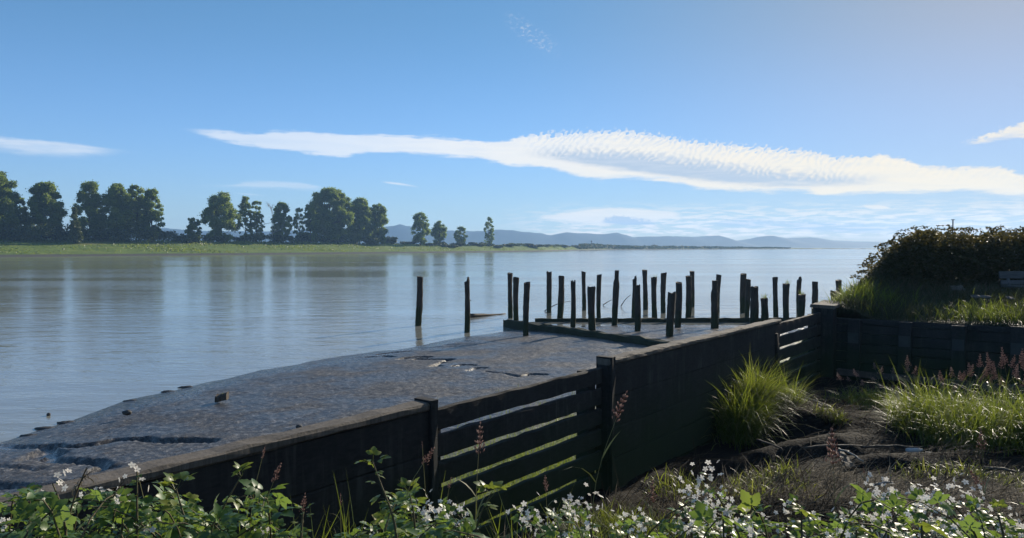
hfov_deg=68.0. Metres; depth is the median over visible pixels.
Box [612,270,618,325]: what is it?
wooden pile
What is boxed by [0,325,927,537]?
mud flat
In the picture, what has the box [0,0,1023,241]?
sky
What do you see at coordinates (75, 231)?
willow tree
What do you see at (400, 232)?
mountains
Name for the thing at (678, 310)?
wooden pile
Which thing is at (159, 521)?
bramble bush
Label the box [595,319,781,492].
timber wall
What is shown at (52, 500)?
bramble bush
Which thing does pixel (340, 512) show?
seed grass
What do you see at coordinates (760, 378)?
grass clump
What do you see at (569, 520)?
grass clump
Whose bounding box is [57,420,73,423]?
mud clod
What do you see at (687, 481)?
grass clump
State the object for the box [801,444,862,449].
driftwood
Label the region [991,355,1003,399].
seed grass
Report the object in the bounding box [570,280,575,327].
wooden pile
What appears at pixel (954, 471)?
grass clump
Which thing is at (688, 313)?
wooden pile
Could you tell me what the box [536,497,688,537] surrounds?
grass clump
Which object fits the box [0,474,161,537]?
bramble bush
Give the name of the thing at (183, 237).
shrub
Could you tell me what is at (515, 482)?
mud sprouts
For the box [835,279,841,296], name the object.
wooden pile
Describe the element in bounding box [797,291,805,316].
wooden pile
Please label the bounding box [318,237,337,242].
shrub
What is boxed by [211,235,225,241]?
shrub
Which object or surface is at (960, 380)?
seed grass
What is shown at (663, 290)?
wooden pile
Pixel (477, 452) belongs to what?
seed grass
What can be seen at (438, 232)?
cottonwood tree
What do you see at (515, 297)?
wooden pile
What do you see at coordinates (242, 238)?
shrub
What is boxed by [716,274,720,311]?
wooden pile
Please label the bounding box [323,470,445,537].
grass clump
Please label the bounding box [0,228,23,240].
shrub
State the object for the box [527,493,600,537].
bramble bush
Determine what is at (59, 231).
shrub
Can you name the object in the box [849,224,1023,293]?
thicket
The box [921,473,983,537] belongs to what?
bramble shoot
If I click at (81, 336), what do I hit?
water
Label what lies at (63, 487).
bramble shoot
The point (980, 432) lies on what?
seed grass
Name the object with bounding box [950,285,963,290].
board scrap
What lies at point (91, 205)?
cottonwood tree
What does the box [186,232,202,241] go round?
shrub
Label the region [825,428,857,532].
seed grass
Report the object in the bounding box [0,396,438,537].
timber wall
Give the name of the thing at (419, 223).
cottonwood tree
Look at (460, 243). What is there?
shrub
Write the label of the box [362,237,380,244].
shrub
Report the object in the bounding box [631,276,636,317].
wooden pile
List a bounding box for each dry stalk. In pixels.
[64,466,98,537]
[97,481,131,532]
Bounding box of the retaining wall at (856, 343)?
[810,300,1023,395]
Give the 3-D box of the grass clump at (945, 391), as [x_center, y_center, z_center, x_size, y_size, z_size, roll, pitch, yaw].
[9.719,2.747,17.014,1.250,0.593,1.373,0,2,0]
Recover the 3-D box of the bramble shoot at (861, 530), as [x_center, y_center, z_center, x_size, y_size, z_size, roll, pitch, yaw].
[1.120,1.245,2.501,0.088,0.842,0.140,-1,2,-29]
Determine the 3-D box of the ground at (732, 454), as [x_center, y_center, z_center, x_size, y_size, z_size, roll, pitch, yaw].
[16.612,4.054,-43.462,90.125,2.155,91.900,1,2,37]
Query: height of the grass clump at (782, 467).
0.653 m
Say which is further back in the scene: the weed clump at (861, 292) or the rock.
the weed clump at (861, 292)
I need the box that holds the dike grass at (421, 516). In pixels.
[35,509,1017,537]
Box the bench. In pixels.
[999,271,1023,292]
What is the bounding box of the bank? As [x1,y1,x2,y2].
[785,268,1023,373]
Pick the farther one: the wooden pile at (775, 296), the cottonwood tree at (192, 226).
the cottonwood tree at (192, 226)
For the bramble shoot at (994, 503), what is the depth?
2.76 m
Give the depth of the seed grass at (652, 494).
4.24 m
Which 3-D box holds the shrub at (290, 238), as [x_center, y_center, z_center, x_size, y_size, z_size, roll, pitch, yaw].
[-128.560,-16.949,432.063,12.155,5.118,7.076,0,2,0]
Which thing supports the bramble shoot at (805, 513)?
on the ground at (732, 454)
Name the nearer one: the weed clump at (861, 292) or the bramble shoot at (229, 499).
the bramble shoot at (229, 499)
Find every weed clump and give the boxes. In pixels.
[798,274,934,341]
[845,283,970,320]
[846,297,876,312]
[852,264,938,298]
[900,288,1023,323]
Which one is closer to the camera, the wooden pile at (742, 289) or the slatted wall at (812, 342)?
the slatted wall at (812, 342)
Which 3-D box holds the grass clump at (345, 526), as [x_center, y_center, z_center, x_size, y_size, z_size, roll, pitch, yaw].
[-0.919,1.357,3.073,1.244,0.822,1.032,1,2,38]
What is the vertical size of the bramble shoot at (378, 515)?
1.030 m
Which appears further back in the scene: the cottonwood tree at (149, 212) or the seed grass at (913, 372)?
the cottonwood tree at (149, 212)
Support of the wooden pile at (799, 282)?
in the water
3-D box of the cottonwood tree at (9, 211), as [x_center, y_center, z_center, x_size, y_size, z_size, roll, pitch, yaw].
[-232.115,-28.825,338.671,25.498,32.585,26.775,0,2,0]
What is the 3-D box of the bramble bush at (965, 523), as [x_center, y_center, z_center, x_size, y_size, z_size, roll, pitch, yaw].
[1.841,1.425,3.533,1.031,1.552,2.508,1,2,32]
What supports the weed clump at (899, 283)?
on the bank
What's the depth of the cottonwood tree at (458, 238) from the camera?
548.74 m
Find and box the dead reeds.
[494,370,1023,537]
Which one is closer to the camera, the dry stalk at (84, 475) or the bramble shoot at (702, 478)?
the dry stalk at (84, 475)
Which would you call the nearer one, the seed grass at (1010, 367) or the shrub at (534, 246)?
the seed grass at (1010, 367)
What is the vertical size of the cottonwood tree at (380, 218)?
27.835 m
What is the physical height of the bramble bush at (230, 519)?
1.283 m
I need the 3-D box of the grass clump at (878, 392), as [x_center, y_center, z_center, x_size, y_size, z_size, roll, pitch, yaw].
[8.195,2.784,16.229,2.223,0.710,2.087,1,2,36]
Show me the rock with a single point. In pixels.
(127, 412)
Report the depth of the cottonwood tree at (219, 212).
405.24 m
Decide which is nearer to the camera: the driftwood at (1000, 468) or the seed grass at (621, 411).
the seed grass at (621, 411)
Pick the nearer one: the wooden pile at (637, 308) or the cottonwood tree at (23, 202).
the wooden pile at (637, 308)
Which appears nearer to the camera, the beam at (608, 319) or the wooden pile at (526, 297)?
the wooden pile at (526, 297)
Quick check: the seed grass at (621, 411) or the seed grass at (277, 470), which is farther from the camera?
the seed grass at (621, 411)
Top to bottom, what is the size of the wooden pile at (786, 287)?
3.434 m
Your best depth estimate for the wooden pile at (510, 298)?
42.24 m
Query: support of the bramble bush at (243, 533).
on the ground at (732, 454)
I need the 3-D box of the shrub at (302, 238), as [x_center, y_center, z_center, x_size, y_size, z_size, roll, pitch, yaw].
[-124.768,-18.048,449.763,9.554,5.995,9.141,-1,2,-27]
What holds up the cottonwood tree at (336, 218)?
on the shore
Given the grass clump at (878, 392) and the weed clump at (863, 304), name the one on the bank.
the weed clump at (863, 304)
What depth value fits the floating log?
43.16 m
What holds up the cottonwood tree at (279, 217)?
on the shore
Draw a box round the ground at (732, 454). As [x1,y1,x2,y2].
[513,376,1023,537]
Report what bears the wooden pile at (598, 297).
in the water
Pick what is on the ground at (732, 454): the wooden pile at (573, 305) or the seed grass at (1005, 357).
the seed grass at (1005, 357)
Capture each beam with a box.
[503,319,670,345]
[535,317,797,321]
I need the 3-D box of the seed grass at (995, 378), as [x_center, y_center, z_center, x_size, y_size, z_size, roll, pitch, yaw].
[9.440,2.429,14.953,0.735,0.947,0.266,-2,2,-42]
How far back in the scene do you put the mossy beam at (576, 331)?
31.52 m
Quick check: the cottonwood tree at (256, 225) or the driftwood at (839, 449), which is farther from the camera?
the cottonwood tree at (256, 225)
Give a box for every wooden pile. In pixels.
[415,276,422,325]
[464,277,469,332]
[507,272,512,317]
[513,277,518,320]
[523,282,529,335]
[546,271,551,312]
[557,276,564,317]
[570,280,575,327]
[581,271,585,309]
[587,286,595,330]
[596,274,601,317]
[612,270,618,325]
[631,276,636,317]
[634,284,640,330]
[642,269,647,309]
[651,277,656,317]
[660,272,666,312]
[666,292,675,336]
[675,282,681,327]
[685,275,691,317]
[690,271,694,306]
[711,280,718,328]
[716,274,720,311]
[740,273,746,312]
[745,279,750,317]
[750,286,758,323]
[760,293,768,320]
[772,277,778,317]
[782,280,791,320]
[796,277,801,311]
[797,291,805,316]
[811,281,817,313]
[830,290,837,299]
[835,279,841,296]
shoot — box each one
[52,468,82,531]
[115,462,150,537]
[152,471,198,527]
[208,462,252,529]
[292,503,312,537]
[354,446,417,537]
[395,477,426,535]
[459,480,508,536]
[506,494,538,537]
[567,482,603,537]
[673,459,748,537]
[703,515,745,537]
[788,509,817,537]
[841,525,877,537]
[880,497,889,537]
[894,522,948,537]
[904,498,947,537]
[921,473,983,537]
[989,498,1020,537]
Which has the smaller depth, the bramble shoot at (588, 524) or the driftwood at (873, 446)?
the bramble shoot at (588, 524)
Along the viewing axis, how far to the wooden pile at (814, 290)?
42.15 m
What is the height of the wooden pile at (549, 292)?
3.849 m
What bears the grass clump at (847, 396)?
on the ground at (732, 454)
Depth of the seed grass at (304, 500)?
2.93 m
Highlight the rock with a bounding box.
[122,410,131,415]
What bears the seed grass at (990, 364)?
on the ground at (732, 454)
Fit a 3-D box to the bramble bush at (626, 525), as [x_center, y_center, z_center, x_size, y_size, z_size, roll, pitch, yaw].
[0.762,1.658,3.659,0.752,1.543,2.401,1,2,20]
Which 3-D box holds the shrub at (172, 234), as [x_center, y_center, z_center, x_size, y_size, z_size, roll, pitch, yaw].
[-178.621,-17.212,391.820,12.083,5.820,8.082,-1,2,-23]
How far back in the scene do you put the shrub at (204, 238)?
407.70 m
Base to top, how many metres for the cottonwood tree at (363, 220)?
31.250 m
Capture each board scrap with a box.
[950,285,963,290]
[970,295,991,297]
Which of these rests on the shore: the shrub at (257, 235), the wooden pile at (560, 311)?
the shrub at (257, 235)
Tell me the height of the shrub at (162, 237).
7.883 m
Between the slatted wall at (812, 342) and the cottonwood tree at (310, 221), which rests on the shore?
the cottonwood tree at (310, 221)
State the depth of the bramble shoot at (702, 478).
3.26 m
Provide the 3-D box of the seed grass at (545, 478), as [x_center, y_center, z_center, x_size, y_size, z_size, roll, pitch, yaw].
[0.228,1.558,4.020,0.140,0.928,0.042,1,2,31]
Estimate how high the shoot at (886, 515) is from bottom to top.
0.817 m
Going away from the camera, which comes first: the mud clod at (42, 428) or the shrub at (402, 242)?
the mud clod at (42, 428)
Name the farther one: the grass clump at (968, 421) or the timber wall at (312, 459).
the grass clump at (968, 421)
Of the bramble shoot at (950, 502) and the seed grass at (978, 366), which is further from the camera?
the seed grass at (978, 366)
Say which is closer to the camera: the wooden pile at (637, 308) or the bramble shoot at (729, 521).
the bramble shoot at (729, 521)
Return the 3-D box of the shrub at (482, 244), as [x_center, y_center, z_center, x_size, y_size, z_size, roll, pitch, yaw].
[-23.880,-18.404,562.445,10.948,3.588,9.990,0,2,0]
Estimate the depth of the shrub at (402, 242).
515.20 m
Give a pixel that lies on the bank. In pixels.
(849, 315)
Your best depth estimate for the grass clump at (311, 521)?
3.12 m
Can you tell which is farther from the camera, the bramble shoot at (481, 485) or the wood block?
the wood block
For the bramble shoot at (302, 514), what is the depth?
2.65 m
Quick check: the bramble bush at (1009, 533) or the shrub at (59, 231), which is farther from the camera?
the shrub at (59, 231)
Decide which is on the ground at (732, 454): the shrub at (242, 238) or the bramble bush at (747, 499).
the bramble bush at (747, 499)
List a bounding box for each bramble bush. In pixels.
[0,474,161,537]
[0,482,76,537]
[80,482,232,537]
[162,478,298,537]
[233,508,374,537]
[333,486,488,537]
[418,496,545,537]
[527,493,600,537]
[609,494,725,537]
[644,480,805,537]
[780,477,932,537]
[836,471,1023,537]
[948,503,1023,537]
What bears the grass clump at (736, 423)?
on the ground at (732, 454)
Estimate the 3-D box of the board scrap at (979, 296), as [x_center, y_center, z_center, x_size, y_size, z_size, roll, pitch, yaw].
[11.435,0.670,18.517,0.471,0.075,0.104,1,2,36]
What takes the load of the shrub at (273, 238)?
on the shore
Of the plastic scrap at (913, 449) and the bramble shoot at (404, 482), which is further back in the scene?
the plastic scrap at (913, 449)
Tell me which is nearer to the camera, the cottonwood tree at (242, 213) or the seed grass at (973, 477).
the seed grass at (973, 477)
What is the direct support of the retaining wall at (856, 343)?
on the bank
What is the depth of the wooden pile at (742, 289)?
45.42 m
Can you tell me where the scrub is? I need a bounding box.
[578,243,790,248]
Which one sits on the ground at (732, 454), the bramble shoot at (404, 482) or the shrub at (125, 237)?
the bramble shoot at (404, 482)
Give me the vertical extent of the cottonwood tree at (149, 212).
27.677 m
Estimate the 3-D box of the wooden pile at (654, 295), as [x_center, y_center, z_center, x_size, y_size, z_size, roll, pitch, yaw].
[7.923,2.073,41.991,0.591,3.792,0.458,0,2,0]
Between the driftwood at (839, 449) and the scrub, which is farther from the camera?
the scrub
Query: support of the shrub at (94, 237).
on the shore
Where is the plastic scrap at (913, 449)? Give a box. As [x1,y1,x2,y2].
[905,448,922,451]
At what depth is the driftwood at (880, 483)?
10.06 m
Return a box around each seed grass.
[250,448,264,522]
[259,463,280,537]
[299,493,306,522]
[334,493,341,530]
[394,447,434,518]
[421,442,426,510]
[455,421,501,536]
[543,477,562,513]
[564,391,627,530]
[642,480,656,527]
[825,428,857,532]
[908,366,917,391]
[938,371,944,403]
[952,371,966,398]
[955,364,973,396]
[968,468,1012,517]
[974,354,985,395]
[976,428,989,531]
[981,362,989,394]
[983,353,1011,391]
[986,363,995,401]
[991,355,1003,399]
[991,368,998,394]
[997,355,1015,403]
[1000,347,1020,410]
[1006,364,1019,400]
[1016,349,1023,396]
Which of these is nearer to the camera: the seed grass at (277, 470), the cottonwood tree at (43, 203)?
the seed grass at (277, 470)
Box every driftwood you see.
[756,439,782,450]
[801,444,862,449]
[832,450,855,467]
[838,448,863,461]
[860,444,923,448]
[872,481,892,487]
[984,466,1016,473]
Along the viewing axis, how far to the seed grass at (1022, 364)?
15.05 m
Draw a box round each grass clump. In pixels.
[141,503,377,537]
[183,500,391,535]
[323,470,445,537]
[426,488,794,537]
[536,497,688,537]
[593,496,767,537]
[639,462,767,503]
[700,368,816,453]
[715,455,825,500]
[722,352,821,439]
[762,362,838,408]
[807,401,852,425]
[815,384,897,410]
[839,382,941,410]
[861,386,960,435]
[868,359,1023,459]
[877,454,1023,491]
[929,383,968,402]
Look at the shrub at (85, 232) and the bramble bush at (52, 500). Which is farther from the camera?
the shrub at (85, 232)
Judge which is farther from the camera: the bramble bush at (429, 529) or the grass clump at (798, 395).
the grass clump at (798, 395)
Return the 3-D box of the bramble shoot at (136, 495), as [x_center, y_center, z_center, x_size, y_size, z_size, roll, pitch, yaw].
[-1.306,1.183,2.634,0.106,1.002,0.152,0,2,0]
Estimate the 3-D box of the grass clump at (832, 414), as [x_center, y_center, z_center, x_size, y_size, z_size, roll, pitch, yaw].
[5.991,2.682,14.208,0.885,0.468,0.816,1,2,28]
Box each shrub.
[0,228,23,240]
[15,223,54,240]
[35,226,67,240]
[54,224,94,240]
[83,228,106,240]
[106,228,140,241]
[131,228,159,240]
[138,227,171,240]
[159,230,178,240]
[171,233,193,242]
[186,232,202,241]
[201,234,210,240]
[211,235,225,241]
[232,236,248,241]
[247,232,265,241]
[259,233,283,242]
[278,235,296,242]
[293,234,309,242]
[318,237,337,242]
[337,236,349,242]
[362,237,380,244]
[382,236,397,243]
[400,241,415,243]
[441,244,458,247]
[450,242,464,245]
[476,242,486,245]
[502,244,517,246]
[527,244,543,247]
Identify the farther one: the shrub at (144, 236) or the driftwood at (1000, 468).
the shrub at (144, 236)
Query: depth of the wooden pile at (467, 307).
35.13 m
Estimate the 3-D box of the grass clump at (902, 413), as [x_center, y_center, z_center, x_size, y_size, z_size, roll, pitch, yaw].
[7.404,2.780,13.978,2.259,1.524,2.127,0,2,0]
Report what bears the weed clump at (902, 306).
on the bank
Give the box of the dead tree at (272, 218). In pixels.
[260,203,287,233]
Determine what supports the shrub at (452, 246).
on the shore
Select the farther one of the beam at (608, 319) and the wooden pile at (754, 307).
the beam at (608, 319)
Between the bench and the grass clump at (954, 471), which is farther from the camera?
the bench
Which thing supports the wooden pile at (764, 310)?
in the water
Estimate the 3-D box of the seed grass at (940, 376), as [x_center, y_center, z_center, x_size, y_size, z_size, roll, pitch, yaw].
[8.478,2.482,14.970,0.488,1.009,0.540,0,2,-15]
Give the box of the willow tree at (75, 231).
[66,207,83,242]
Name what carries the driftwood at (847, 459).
on the dead reeds
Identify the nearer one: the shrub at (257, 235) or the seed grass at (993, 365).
the seed grass at (993, 365)
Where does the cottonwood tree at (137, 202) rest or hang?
on the shore
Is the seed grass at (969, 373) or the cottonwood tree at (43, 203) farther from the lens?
the cottonwood tree at (43, 203)
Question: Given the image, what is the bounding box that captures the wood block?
[215,391,228,402]
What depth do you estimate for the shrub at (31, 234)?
339.20 m
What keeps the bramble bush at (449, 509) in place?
on the ground at (732, 454)
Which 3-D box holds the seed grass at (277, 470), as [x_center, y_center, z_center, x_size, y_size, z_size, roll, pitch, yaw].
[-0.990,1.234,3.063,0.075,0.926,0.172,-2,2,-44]
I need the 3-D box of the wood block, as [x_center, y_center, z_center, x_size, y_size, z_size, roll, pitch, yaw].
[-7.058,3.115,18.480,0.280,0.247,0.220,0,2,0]
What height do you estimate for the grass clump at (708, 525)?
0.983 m
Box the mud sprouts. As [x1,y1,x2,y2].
[441,371,806,536]
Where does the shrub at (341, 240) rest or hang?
on the shore
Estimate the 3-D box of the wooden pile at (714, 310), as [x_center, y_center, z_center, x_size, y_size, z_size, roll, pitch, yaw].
[9.207,2.349,34.482,0.386,3.652,0.384,0,2,0]
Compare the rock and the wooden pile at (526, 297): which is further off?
the wooden pile at (526, 297)
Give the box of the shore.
[0,239,887,256]
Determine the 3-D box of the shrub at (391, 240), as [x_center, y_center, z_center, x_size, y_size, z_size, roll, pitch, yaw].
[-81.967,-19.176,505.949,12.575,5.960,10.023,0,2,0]
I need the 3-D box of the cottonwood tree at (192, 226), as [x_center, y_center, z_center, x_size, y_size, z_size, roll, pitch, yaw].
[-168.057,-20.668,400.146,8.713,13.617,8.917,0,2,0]
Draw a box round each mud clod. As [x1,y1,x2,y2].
[34,426,52,429]
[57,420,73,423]
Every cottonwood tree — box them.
[0,171,22,236]
[14,196,28,232]
[19,181,68,239]
[69,179,107,239]
[98,183,137,240]
[124,184,150,238]
[137,187,165,241]
[184,217,201,240]
[197,190,242,240]
[237,196,253,236]
[249,201,264,241]
[270,202,292,241]
[291,207,305,237]
[302,204,319,242]
[308,186,356,241]
[347,197,373,243]
[369,203,388,242]
[410,212,431,244]
[430,221,447,242]
[453,226,468,244]
[483,217,494,243]
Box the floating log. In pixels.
[470,313,505,317]
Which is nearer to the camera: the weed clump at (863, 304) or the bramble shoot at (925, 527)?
the bramble shoot at (925, 527)
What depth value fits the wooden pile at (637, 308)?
33.37 m
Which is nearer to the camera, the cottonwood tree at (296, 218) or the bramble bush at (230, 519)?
the bramble bush at (230, 519)
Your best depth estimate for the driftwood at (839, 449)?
11.72 m
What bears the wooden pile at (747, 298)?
in the water
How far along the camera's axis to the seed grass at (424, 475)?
3.43 m
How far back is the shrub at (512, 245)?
597.18 m
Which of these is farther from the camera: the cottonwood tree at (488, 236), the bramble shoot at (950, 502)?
the cottonwood tree at (488, 236)
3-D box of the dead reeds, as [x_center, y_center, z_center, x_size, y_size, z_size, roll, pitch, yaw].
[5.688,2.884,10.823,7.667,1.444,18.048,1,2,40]
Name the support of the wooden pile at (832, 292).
in the water
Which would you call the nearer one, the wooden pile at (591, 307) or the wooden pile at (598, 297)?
the wooden pile at (591, 307)
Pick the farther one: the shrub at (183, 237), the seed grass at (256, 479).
the shrub at (183, 237)
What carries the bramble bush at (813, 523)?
on the ground at (732, 454)
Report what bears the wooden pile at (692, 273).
in the water
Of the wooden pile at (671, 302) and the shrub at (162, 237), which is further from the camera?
the shrub at (162, 237)
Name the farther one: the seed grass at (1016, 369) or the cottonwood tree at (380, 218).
the cottonwood tree at (380, 218)
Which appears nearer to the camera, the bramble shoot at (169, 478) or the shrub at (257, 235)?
the bramble shoot at (169, 478)
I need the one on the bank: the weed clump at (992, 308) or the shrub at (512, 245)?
the weed clump at (992, 308)
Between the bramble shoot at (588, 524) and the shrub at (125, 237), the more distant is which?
the shrub at (125, 237)
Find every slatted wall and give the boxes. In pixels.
[438,367,601,537]
[779,312,820,390]
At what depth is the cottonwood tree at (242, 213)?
424.57 m
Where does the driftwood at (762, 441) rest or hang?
on the dead reeds
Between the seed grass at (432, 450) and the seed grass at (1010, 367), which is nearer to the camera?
the seed grass at (432, 450)
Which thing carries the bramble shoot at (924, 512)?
on the ground at (732, 454)
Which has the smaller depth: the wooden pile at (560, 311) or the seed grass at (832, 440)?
the seed grass at (832, 440)
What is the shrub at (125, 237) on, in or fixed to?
on the shore
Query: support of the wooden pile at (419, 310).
in the water
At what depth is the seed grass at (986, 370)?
15.19 m
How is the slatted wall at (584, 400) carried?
on the mud flat
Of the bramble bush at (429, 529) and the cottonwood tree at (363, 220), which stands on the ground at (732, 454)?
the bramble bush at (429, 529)
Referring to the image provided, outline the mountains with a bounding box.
[132,224,890,247]
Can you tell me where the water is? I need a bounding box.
[0,249,1014,441]
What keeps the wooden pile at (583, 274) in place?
in the water
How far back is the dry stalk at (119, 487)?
2.72 m
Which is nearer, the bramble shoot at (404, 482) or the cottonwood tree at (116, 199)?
the bramble shoot at (404, 482)
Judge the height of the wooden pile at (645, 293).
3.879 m
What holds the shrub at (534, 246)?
on the shore
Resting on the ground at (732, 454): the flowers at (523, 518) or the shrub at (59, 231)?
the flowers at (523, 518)
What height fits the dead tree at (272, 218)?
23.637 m

